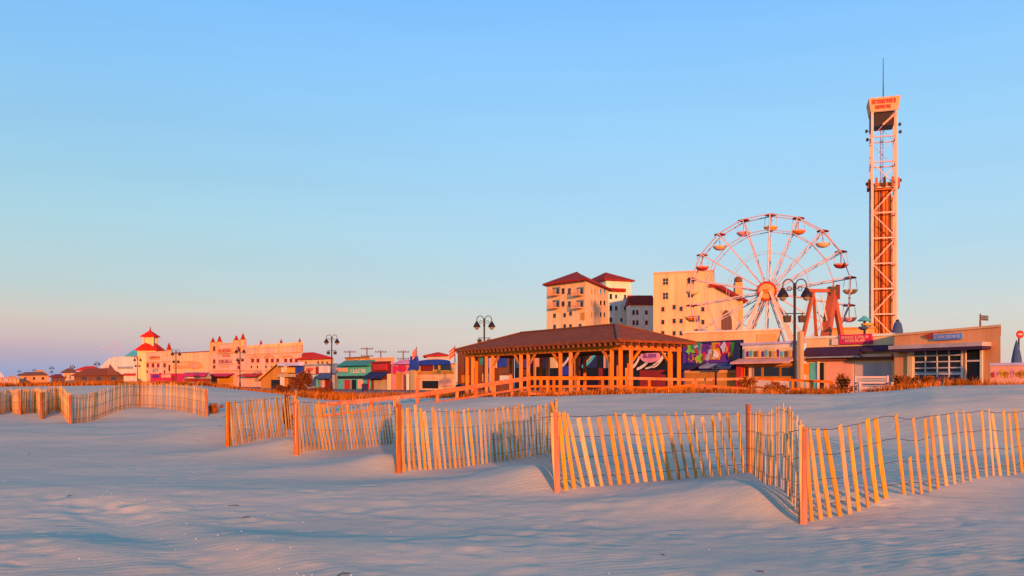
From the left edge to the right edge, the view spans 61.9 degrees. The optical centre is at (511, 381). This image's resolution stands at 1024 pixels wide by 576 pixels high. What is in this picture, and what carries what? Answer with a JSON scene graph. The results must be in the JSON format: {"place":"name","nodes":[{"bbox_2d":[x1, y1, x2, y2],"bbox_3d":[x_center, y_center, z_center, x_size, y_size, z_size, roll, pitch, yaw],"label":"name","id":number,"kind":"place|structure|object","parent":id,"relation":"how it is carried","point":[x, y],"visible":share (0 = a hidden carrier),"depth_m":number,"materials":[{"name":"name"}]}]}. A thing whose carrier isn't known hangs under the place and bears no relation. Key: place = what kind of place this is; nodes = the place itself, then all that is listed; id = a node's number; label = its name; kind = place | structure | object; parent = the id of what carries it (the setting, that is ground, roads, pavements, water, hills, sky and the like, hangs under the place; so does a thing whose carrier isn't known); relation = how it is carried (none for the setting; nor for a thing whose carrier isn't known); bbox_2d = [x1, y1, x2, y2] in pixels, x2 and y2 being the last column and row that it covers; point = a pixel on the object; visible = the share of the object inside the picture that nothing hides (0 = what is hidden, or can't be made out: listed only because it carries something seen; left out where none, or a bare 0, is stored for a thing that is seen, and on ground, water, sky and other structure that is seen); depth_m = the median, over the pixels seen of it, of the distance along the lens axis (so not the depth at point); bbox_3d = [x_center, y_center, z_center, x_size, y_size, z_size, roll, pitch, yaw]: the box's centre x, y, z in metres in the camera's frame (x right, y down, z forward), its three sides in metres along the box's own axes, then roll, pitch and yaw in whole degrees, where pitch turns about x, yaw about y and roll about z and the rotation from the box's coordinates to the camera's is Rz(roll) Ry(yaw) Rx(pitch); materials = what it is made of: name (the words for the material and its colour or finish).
{"place":"outdoors","nodes":[
{"label":"outdoors","id":0,"kind":"place"},
{"bbox_2d":[75,366,96,371],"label":"beach house","id":1,"kind":"structure","parent":0,"point":[83,368],"depth_m":259.06,"materials":[{"name":"paint"}]},
{"bbox_2d":[100,357,136,381],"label":"white barrel hall","id":2,"kind":"structure","parent":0,"point":[126,367],"depth_m":254.34,"materials":[{"name":"paint"}]},
{"bbox_2d":[125,349,137,358],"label":"building","id":3,"kind":"structure","parent":0,"point":[133,353],"depth_m":273.41,"materials":[{"name":"paint"}]},
{"bbox_2d":[345,357,369,360],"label":"building","id":4,"kind":"structure","parent":0,"point":[355,358],"depth_m":167.17,"materials":[{"name":"beige paint"}]},
{"bbox_2d":[369,357,394,362],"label":"building","id":5,"kind":"structure","parent":0,"point":[392,359],"depth_m":156.22,"materials":[{"name":"beige paint"}]},
{"bbox_2d":[423,352,448,360],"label":"building","id":6,"kind":"structure","parent":0,"point":[439,355],"depth_m":148.22,"materials":[{"name":"white paint"}]},
{"bbox_2d":[0,382,1023,575],"bbox_3d":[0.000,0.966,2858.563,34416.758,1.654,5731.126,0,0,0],"label":"beach sand","id":7,"kind":"structure","parent":0,"point":[177,470],"depth_m":11.99,"materials":[{"name":"beige sand"}]},
{"bbox_2d":[0,389,9,413],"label":"sand fence","id":8,"kind":"object","parent":7,"relation":"on","point":[7,400],"visible":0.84,"depth_m":45.05,"materials":[{"name":"brown wood"}]},
{"bbox_2d":[4,376,18,383],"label":"beach house","id":9,"kind":"structure","parent":7,"relation":"on","point":[10,379],"depth_m":286.15,"materials":[{"name":"pink paint"}]},
{"bbox_2d":[10,388,20,414],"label":"sand fence","id":10,"kind":"object","parent":7,"relation":"on","point":[15,401],"visible":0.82,"depth_m":41.93,"materials":[{"name":"brown wood"}]},
{"bbox_2d":[20,388,33,413],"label":"sand fence","id":11,"kind":"object","parent":7,"relation":"on","point":[25,400],"visible":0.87,"depth_m":41.36,"materials":[{"name":"brown wood"}]},
{"bbox_2d":[17,372,48,382],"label":"beach house","id":12,"kind":"structure","parent":7,"relation":"on","point":[38,377],"depth_m":290.08,"materials":[{"name":"paint"}]},
{"bbox_2d":[34,387,42,418],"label":"sand fence","id":13,"kind":"object","parent":7,"relation":"on","point":[38,404],"visible":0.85,"depth_m":39.26,"materials":[{"name":"brown wood"}]},
{"bbox_2d":[42,386,55,417],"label":"sand fence","id":14,"kind":"object","parent":7,"relation":"on","point":[51,399],"visible":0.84,"depth_m":39.83,"materials":[{"name":"brown wood"}]},
{"bbox_2d":[48,374,64,383],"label":"beach house","id":15,"kind":"structure","parent":7,"relation":"on","point":[57,377],"depth_m":246.30,"materials":[{"name":"pink"}]},
{"bbox_2d":[56,386,71,423],"bbox_3d":[-20.050,1.091,38.133,0.112,1.782,10.194,0,0,-31],"label":"sand fence","id":16,"kind":"object","parent":7,"relation":"on","point":[64,406],"visible":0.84,"depth_m":37.23,"materials":[{"name":"brown wood"}]},
{"bbox_2d":[60,368,76,383],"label":"beach house","id":17,"kind":"structure","parent":7,"relation":"on","point":[68,373],"depth_m":266.94,"materials":[{"name":"beige paint"}]},
{"bbox_2d":[71,365,123,382],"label":"beach house","id":18,"kind":"structure","parent":7,"relation":"on","point":[98,374],"depth_m":198.08,"materials":[{"name":"brown"}]},
{"bbox_2d":[72,382,140,422],"bbox_3d":[-17.775,0.936,37.695,0.108,1.866,7.798,0,0,-5],"label":"sand fence","id":19,"kind":"object","parent":7,"relation":"on","point":[135,395],"visible":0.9,"depth_m":37.49,"materials":[{"name":"brown wood"}]},
{"bbox_2d":[140,382,207,416],"bbox_3d":[-15.638,0.927,39.168,6.778,1.767,0.113,0,0,43],"label":"sand fence","id":20,"kind":"object","parent":7,"relation":"on","point":[204,401],"visible":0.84,"depth_m":38.81,"materials":[{"name":"brown wood"}]},
{"bbox_2d":[208,403,223,412],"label":"shrub","id":21,"kind":"object","parent":7,"relation":"on","point":[213,408],"visible":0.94,"depth_m":37.92,"materials":[{"name":"brown plant"}]},
{"bbox_2d":[223,395,294,446],"bbox_3d":[-7.124,1.220,24.340,0.107,1.585,4.315,0,0,12],"label":"sand fence","id":22,"kind":"object","parent":7,"relation":"on","point":[230,425],"visible":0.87,"depth_m":23.96,"materials":[{"name":"brown wood"}]},
{"bbox_2d":[271,385,293,392],"bbox_3d":[-16.621,0.640,61.912,1.554,0.868,1.258,0,0,0],"label":"shrub","id":23,"kind":"object","parent":7,"relation":"on","point":[281,388],"visible":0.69,"depth_m":61.91,"materials":[{"name":"brown plant"}]},
{"bbox_2d":[282,393,292,428],"bbox_3d":[-7.863,1.099,29.970,0.476,1.394,0.465,0,0,0],"label":"shrub","id":24,"kind":"object","parent":7,"relation":"on","point":[286,395],"visible":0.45,"depth_m":29.98,"materials":[{"name":"brown plant"}]},
{"bbox_2d":[290,370,312,391],"bbox_3d":[-14.721,0.161,59.809,1.879,2.058,1.732,0,0,0],"label":"shrub","id":25,"kind":"object","parent":7,"relation":"on","point":[300,382],"visible":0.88,"depth_m":59.83,"materials":[{"name":"brown plant"}]},
{"bbox_2d":[310,387,338,392],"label":"shrub","id":26,"kind":"object","parent":7,"relation":"on","point":[323,389],"visible":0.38,"depth_m":57.71,"materials":[{"name":"brown plant"}]},
{"bbox_2d":[290,399,395,454],"bbox_3d":[-4.053,1.212,21.422,0.131,1.601,5.535,0,0,19],"label":"sand fence","id":27,"kind":"object","parent":7,"relation":"on","point":[297,416],"visible":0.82,"depth_m":20.73,"materials":[{"name":"brown wood"}]},
{"bbox_2d":[318,393,417,417],"bbox_3d":[-5.816,1.197,35.027,0.194,1.362,5.219,0,0,40],"label":"timber railing","id":28,"kind":"object","parent":7,"relation":"on","point":[371,400],"visible":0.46,"depth_m":34.74,"materials":[{"name":"brown wood"}]},
{"bbox_2d":[242,387,640,396],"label":"boardwalk","id":29,"kind":"structure","parent":7,"relation":"on","point":[353,391],"depth_m":105.20,"materials":[{"name":"brown wood"}]},
{"bbox_2d":[133,356,141,379],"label":"street lamp","id":30,"kind":"object","parent":29,"relation":"on","point":[137,365],"visible":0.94,"depth_m":199.92,"materials":[{"name":"metal"}]},
{"bbox_2d":[150,373,183,382],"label":"kiosk row","id":31,"kind":"object","parent":29,"relation":"on","point":[160,377],"visible":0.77,"depth_m":185.72,"materials":[{"name":"paint"}]},
{"bbox_2d":[135,327,210,381],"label":"boardwalk hall","id":32,"kind":"structure","parent":29,"relation":"on","point":[156,358],"depth_m":215.20,"materials":[{"name":"beige paint"}]},
{"bbox_2d":[181,372,209,382],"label":"kiosk row","id":33,"kind":"object","parent":29,"relation":"on","point":[195,376],"visible":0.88,"depth_m":179.58,"materials":[{"name":"paint"}]},
{"bbox_2d":[234,347,245,385],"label":"street lamp","id":34,"kind":"object","parent":29,"relation":"on","point":[236,352],"visible":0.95,"depth_m":143.93,"materials":[{"name":"metal"}]},
{"bbox_2d":[209,334,333,386],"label":"castle arcade","id":35,"kind":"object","parent":29,"relation":"on","point":[257,363],"visible":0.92,"depth_m":174.45,"materials":[{"name":"beige paint"}]},
{"bbox_2d":[220,377,233,382],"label":"doorway","id":36,"kind":"structure","parent":35,"relation":"in","point":[222,379],"depth_m":183.12,"materials":[{"name":"gold metal"}]},
{"bbox_2d":[258,362,304,388],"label":"gabled shop","id":37,"kind":"structure","parent":29,"relation":"on","point":[277,373],"depth_m":134.59,"materials":[{"name":"white paint"}]},
{"bbox_2d":[304,364,318,388],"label":"arcade shop","id":38,"kind":"structure","parent":29,"relation":"on","point":[314,368],"depth_m":129.54,"materials":[{"name":"pink paint"}]},
{"bbox_2d":[314,363,337,388],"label":"arcade shop","id":39,"kind":"structure","parent":29,"relation":"on","point":[324,376],"depth_m":126.67,"materials":[{"name":"white paint"}]},
{"bbox_2d":[324,335,339,388],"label":"street lamp","id":40,"kind":"object","parent":29,"relation":"on","point":[336,342],"visible":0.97,"depth_m":106.92,"materials":[{"name":"metal"}]},
{"bbox_2d":[336,360,374,388],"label":"arcade shop","id":41,"kind":"structure","parent":29,"relation":"on","point":[351,374],"depth_m":121.99,"materials":[{"name":"teal paint"}]},
{"bbox_2d":[344,380,349,388],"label":"door","id":42,"kind":"structure","parent":41,"relation":"in","point":[346,382],"depth_m":123.24,"materials":[{"name":"red paint"}]},
{"bbox_2d":[363,361,390,389],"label":"arcade shop","id":43,"kind":"structure","parent":29,"relation":"on","point":[378,373],"depth_m":116.94,"materials":[{"name":"red paint"}]},
{"bbox_2d":[387,360,419,389],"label":"arcade shop","id":44,"kind":"structure","parent":29,"relation":"on","point":[398,377],"depth_m":113.61,"materials":[{"name":"paint"}]},
{"bbox_2d":[396,374,401,389],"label":"door","id":45,"kind":"structure","parent":44,"relation":"in","point":[398,376],"depth_m":113.77,"materials":[{"name":"orange wood"}]},
{"bbox_2d":[403,375,409,389],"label":"door","id":46,"kind":"structure","parent":44,"relation":"in","point":[404,376],"depth_m":112.87,"materials":[{"name":"brown wood"}]},
{"bbox_2d":[408,356,456,389],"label":"arcade shop","id":47,"kind":"structure","parent":29,"relation":"on","point":[434,374],"depth_m":108.34,"materials":[{"name":"beige paint"}]},
{"bbox_2d":[439,364,451,371],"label":"window","id":48,"kind":"structure","parent":47,"relation":"in","point":[442,368],"depth_m":106.61,"materials":[{"name":"black glass"}]},
{"bbox_2d":[473,316,494,393],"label":"street lamp","id":49,"kind":"object","parent":29,"relation":"on","point":[491,325],"visible":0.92,"depth_m":75.92,"materials":[{"name":"metal"}]},
{"bbox_2d":[456,352,513,389],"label":"arcade shop","id":50,"kind":"structure","parent":29,"relation":"on","point":[502,369],"depth_m":107.33,"materials":[{"name":"beige paint"}]},
{"bbox_2d":[449,347,454,362],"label":"flag","id":51,"kind":"object","parent":50,"relation":"on","point":[451,353],"visible":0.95,"depth_m":103.97,"materials":[{"name":"fabric"}]},
{"bbox_2d":[515,357,545,390],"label":"arcade shop","id":52,"kind":"structure","parent":29,"relation":"on","point":[534,368],"depth_m":99.41,"materials":[{"name":"white stone"}]},
{"bbox_2d":[549,356,582,390],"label":"arcade shop","id":53,"kind":"structure","parent":29,"relation":"on","point":[553,367],"depth_m":94.70,"materials":[{"name":"blue paint"}]},
{"bbox_2d":[454,323,696,393],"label":"pavilion","id":54,"kind":"structure","parent":29,"relation":"on","point":[611,340],"depth_m":54.58,"materials":[{"name":"brown wood"}]},
{"bbox_2d":[582,354,626,391],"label":"arcade shop","id":55,"kind":"structure","parent":29,"relation":"on","point":[597,365],"depth_m":89.39,"materials":[{"name":"blue paint"}]},
{"bbox_2d":[633,346,682,392],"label":"arcade shop","id":56,"kind":"structure","parent":29,"relation":"on","point":[650,365],"depth_m":83.53,"materials":[{"name":"paint"}]},
{"bbox_2d":[640,370,665,392],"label":"door","id":57,"kind":"structure","parent":56,"relation":"in","point":[643,373],"depth_m":83.53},
{"bbox_2d":[676,339,743,391],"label":"mural shop","id":58,"kind":"structure","parent":29,"relation":"on","point":[701,359],"depth_m":77.04,"materials":[{"name":"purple paint"}]},
{"bbox_2d":[695,377,832,392],"bbox_3d":[13.026,0.574,44.549,7.106,1.559,0.976,0,0,2],"label":"timber railing","id":59,"kind":"object","parent":29,"relation":"on","point":[771,379],"visible":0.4,"depth_m":44.31,"materials":[{"name":"brown wood"}]},
{"bbox_2d":[730,331,803,391],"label":"sweet shop","id":60,"kind":"structure","parent":29,"relation":"on","point":[767,359],"depth_m":71.25,"materials":[{"name":"white paint"}]},
{"bbox_2d":[752,367,761,377],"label":"window","id":61,"kind":"structure","parent":60,"relation":"in","point":[756,371],"depth_m":72.66,"materials":[{"name":"black glass"}]},
{"bbox_2d":[761,366,780,377],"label":"window","id":62,"kind":"structure","parent":60,"relation":"in","point":[767,371],"depth_m":71.49,"materials":[{"name":"black glass"}]},
{"bbox_2d":[779,366,792,378],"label":"window","id":63,"kind":"structure","parent":60,"relation":"in","point":[786,372],"depth_m":70.26,"materials":[{"name":"black glass"}]},
{"bbox_2d":[685,213,857,378],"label":"ferris wheel","id":64,"kind":"object","parent":29,"relation":"on","point":[766,291],"visible":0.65,"depth_m":119.35,"materials":[{"name":"white metal"}]},
{"bbox_2d":[777,279,812,390],"bbox_3d":[16.132,-2.367,48.700,1.980,6.994,0.644,0,0,4],"label":"street lamp","id":65,"kind":"object","parent":29,"relation":"on","point":[806,295],"visible":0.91,"depth_m":48.63,"materials":[{"name":"metal"}]},
{"bbox_2d":[802,285,843,340],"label":"swing ride","id":66,"kind":"object","parent":29,"relation":"on","point":[831,309],"visible":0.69,"depth_m":86.23,"materials":[{"name":"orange metal"}]},
{"bbox_2d":[804,333,894,392],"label":"boardwalk shop","id":67,"kind":"structure","parent":29,"relation":"on","point":[830,357],"depth_m":66.97,"materials":[{"name":"beige paint"}]},
{"bbox_2d":[810,363,816,388],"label":"blue door","id":68,"kind":"structure","parent":67,"relation":"in","point":[813,366],"depth_m":69.40,"materials":[{"name":"paint"}]},
{"bbox_2d":[820,363,823,388],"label":"dark door","id":69,"kind":"structure","parent":67,"relation":"in","point":[821,364],"depth_m":68.86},
{"bbox_2d":[892,319,902,333],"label":"rooftop tank","id":70,"kind":"object","parent":67,"relation":"on","point":[897,327],"visible":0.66,"depth_m":71.72,"materials":[{"name":"blue metal"}]},
{"bbox_2d":[858,316,873,333],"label":"spinning ride top","id":71,"kind":"object","parent":29,"relation":"on","point":[864,324],"visible":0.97,"depth_m":79.68,"materials":[{"name":"metal"}]},
{"bbox_2d":[865,64,901,333],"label":"drop tower","id":72,"kind":"structure","parent":29,"relation":"on","point":[882,112],"depth_m":109.50,"materials":[{"name":"orange metal"}]},
{"bbox_2d":[888,324,1000,383],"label":"beach shop","id":73,"kind":"structure","parent":29,"relation":"on","point":[966,353],"depth_m":58.36,"materials":[{"name":"paint"}]},
{"bbox_2d":[913,350,963,382],"bbox_3d":[29.537,-1.121,59.330,0.140,2.486,3.917,0,0,-27],"label":"window","id":74,"kind":"structure","parent":73,"relation":"in","point":[950,364],"depth_m":59.21,"materials":[{"name":"glass"}]},
{"bbox_2d":[965,350,982,382],"bbox_3d":[30.793,-0.494,56.897,0.100,3.248,1.217,0,0,-27],"label":"door","id":75,"kind":"structure","parent":73,"relation":"in","point":[973,358],"depth_m":56.88,"materials":[{"name":"white paint"}]},
{"bbox_2d":[979,314,987,325],"bbox_3d":[32.068,-4.065,58.003,0.618,1.078,0.133,0,0,0],"label":"flag","id":76,"kind":"object","parent":73,"relation":"on","point":[983,318],"visible":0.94,"depth_m":57.99,"materials":[{"name":"white fabric"}]},
{"bbox_2d":[1011,340,1021,362],"bbox_3d":[30.745,-0.686,52.000,0.600,3.632,0.571,0,0,0],"label":"closed parasol","id":77,"kind":"object","parent":29,"relation":"on","point":[1016,356],"visible":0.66,"depth_m":51.85,"materials":[{"name":"fabric"}]},
{"bbox_2d":[1016,330,1023,347],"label":"round sign","id":78,"kind":"object","parent":29,"relation":"on","point":[1019,334],"visible":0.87,"depth_m":54.94,"materials":[{"name":"metal"}]},
{"bbox_2d":[392,402,551,473],"bbox_3d":[-0.581,1.216,17.980,0.107,1.596,6.016,0,0,31],"label":"sand fence","id":79,"kind":"object","parent":7,"relation":"on","point":[400,427],"visible":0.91,"depth_m":17.31,"materials":[{"name":"brown wood"}]},
{"bbox_2d":[416,376,529,402],"bbox_3d":[-1.692,0.652,39.036,6.399,1.799,0.211,0,0,-39],"label":"timber railing","id":80,"kind":"object","parent":7,"relation":"on","point":[466,387],"visible":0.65,"depth_m":38.89,"materials":[{"name":"brown wood"}]},
{"bbox_2d":[28,425,989,575],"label":"dry wrack","id":81,"kind":"object","parent":7,"relation":"on","point":[349,573],"visible":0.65,"depth_m":10.64,"materials":[{"name":"brown plant"}]},
{"bbox_2d":[0,376,1023,401],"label":"dune grass","id":82,"kind":"structure","parent":7,"relation":"on","point":[325,395],"depth_m":41.03,"materials":[{"name":"brown plant"}]},
{"bbox_2d":[59,479,1008,575],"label":"shell litter","id":83,"kind":"object","parent":7,"relation":"on","point":[290,547],"visible":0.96,"depth_m":9.28,"materials":[{"name":"white"}]},
{"bbox_2d":[551,398,558,449],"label":"sand fence","id":84,"kind":"object","parent":7,"relation":"on","point":[554,406],"visible":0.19,"depth_m":13.97,"materials":[{"name":"brown wood"}]},
{"bbox_2d":[528,374,626,395],"bbox_3d":[3.191,0.338,41.553,4.985,1.424,0.210,0,0,-12],"label":"timber railing","id":85,"kind":"object","parent":7,"relation":"on","point":[577,378],"visible":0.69,"depth_m":41.41,"materials":[{"name":"brown wood"}]},
{"bbox_2d":[542,269,747,337],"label":"hotel","id":86,"kind":"structure","parent":7,"relation":"on","point":[575,299],"depth_m":229.78,"materials":[{"name":"beige paint"}]},
{"bbox_2d":[662,278,668,285],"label":"window","id":87,"kind":"structure","parent":86,"relation":"in","point":[665,281],"depth_m":225.19,"materials":[{"name":"black glass"}]},
{"bbox_2d":[662,292,668,299],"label":"window","id":88,"kind":"structure","parent":86,"relation":"in","point":[665,295],"depth_m":225.19,"materials":[{"name":"black glass"}]},
{"bbox_2d":[721,310,731,329],"bbox_3d":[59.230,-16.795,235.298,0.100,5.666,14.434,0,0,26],"label":"arched window","id":89,"kind":"structure","parent":86,"relation":"in","point":[726,323],"depth_m":234.68,"materials":[{"name":"brown glass"}]},
{"bbox_2d":[541,404,751,491],"bbox_3d":[2.503,1.236,14.491,5.516,1.602,0.118,0,0,-42],"label":"sand fence","id":90,"kind":"object","parent":7,"relation":"on","point":[556,447],"visible":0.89,"depth_m":14.08,"materials":[{"name":"brown wood"}]},
{"bbox_2d":[625,368,694,390],"bbox_3d":[7.451,0.272,42.822,4.070,1.860,0.208,0,0,-23],"label":"timber railing","id":91,"kind":"object","parent":7,"relation":"on","point":[649,379],"visible":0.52,"depth_m":42.52,"materials":[{"name":"brown wood"}]},
{"bbox_2d":[654,384,745,392],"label":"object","id":92,"kind":"object","parent":7,"relation":"on","point":[701,385],"visible":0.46,"depth_m":42.61,"materials":[{"name":"brown plant"}]},
{"bbox_2d":[737,376,758,392],"bbox_3d":[11.949,0.351,42.918,1.118,1.278,1.002,0,0,-16],"label":"shrub","id":93,"kind":"object","parent":7,"relation":"on","point":[745,382],"visible":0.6,"depth_m":42.82,"materials":[{"name":"brown plant"}]},
{"bbox_2d":[762,382,789,393],"bbox_3d":[13.328,0.488,42.997,1.495,1.060,1.345,0,0,0],"label":"shrub","id":94,"kind":"object","parent":7,"relation":"on","point":[777,385],"visible":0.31,"depth_m":42.88,"materials":[{"name":"brown plant"}]},
{"bbox_2d":[750,403,805,513],"bbox_3d":[4.021,1.108,13.285,0.066,1.610,6.152,0,0,10],"label":"sand fence","id":95,"kind":"object","parent":7,"relation":"on","point":[788,478],"visible":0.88,"depth_m":12.33,"materials":[{"name":"brown wood"}]},
{"bbox_2d":[831,372,853,392],"bbox_3d":[16.056,0.181,41.465,1.071,1.313,0.913,0,0,43],"label":"shrub","id":96,"kind":"object","parent":7,"relation":"on","point":[843,382],"visible":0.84,"depth_m":41.35,"materials":[{"name":"brown plant"}]},
{"bbox_2d":[854,376,893,392],"bbox_3d":[16.850,0.316,39.765,1.620,1.170,0.610,0,0,0],"label":"bench","id":97,"kind":"object","parent":7,"relation":"on","point":[887,382],"visible":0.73,"depth_m":39.97,"materials":[{"name":"white wood"}]},
{"bbox_2d":[890,374,918,386],"bbox_3d":[18.604,0.110,40.432,1.313,0.951,1.692,0,0,19],"label":"shrub","id":98,"kind":"object","parent":7,"relation":"on","point":[900,379],"visible":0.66,"depth_m":40.35,"materials":[{"name":"brown plant"}]},
{"bbox_2d":[789,408,1023,524],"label":"sand fence","id":99,"kind":"object","parent":7,"relation":"on","point":[805,503],"visible":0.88,"depth_m":11.72,"materials":[{"name":"brown wood"}]},
{"bbox_2d":[913,374,938,386],"bbox_3d":[19.494,0.051,40.035,1.169,0.776,0.805,0,0,0],"label":"shrub","id":100,"kind":"object","parent":7,"relation":"on","point":[928,378],"visible":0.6,"depth_m":39.86,"materials":[{"name":"brown plant"}]},
{"bbox_2d":[935,375,949,385],"bbox_3d":[21.688,0.306,43.000,0.720,1.200,0.702,0,0,0],"label":"litter bin","id":101,"kind":"object","parent":7,"relation":"on","point":[943,377],"visible":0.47,"depth_m":42.73,"materials":[{"name":"grey paint"}]},
{"bbox_2d":[990,363,1023,383],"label":"painted fence","id":102,"kind":"object","parent":7,"relation":"on","point":[1007,372],"visible":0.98,"depth_m":46.86,"materials":[{"name":"pink paint"}]},
{"bbox_2d":[0,0,1023,381],"label":"sky","id":103,"kind":"structure","parent":0,"point":[390,177],"materials":[{"name":"blue"}]},
{"bbox_2d":[682,328,780,342],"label":"flat roofed hall","id":104,"kind":"structure","parent":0,"point":[756,335],"depth_m":92.53,"materials":[{"name":"pink paint"}]},
{"bbox_2d":[832,327,875,335],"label":"orange low building","id":105,"kind":"structure","parent":0,"point":[855,330],"depth_m":90.79,"materials":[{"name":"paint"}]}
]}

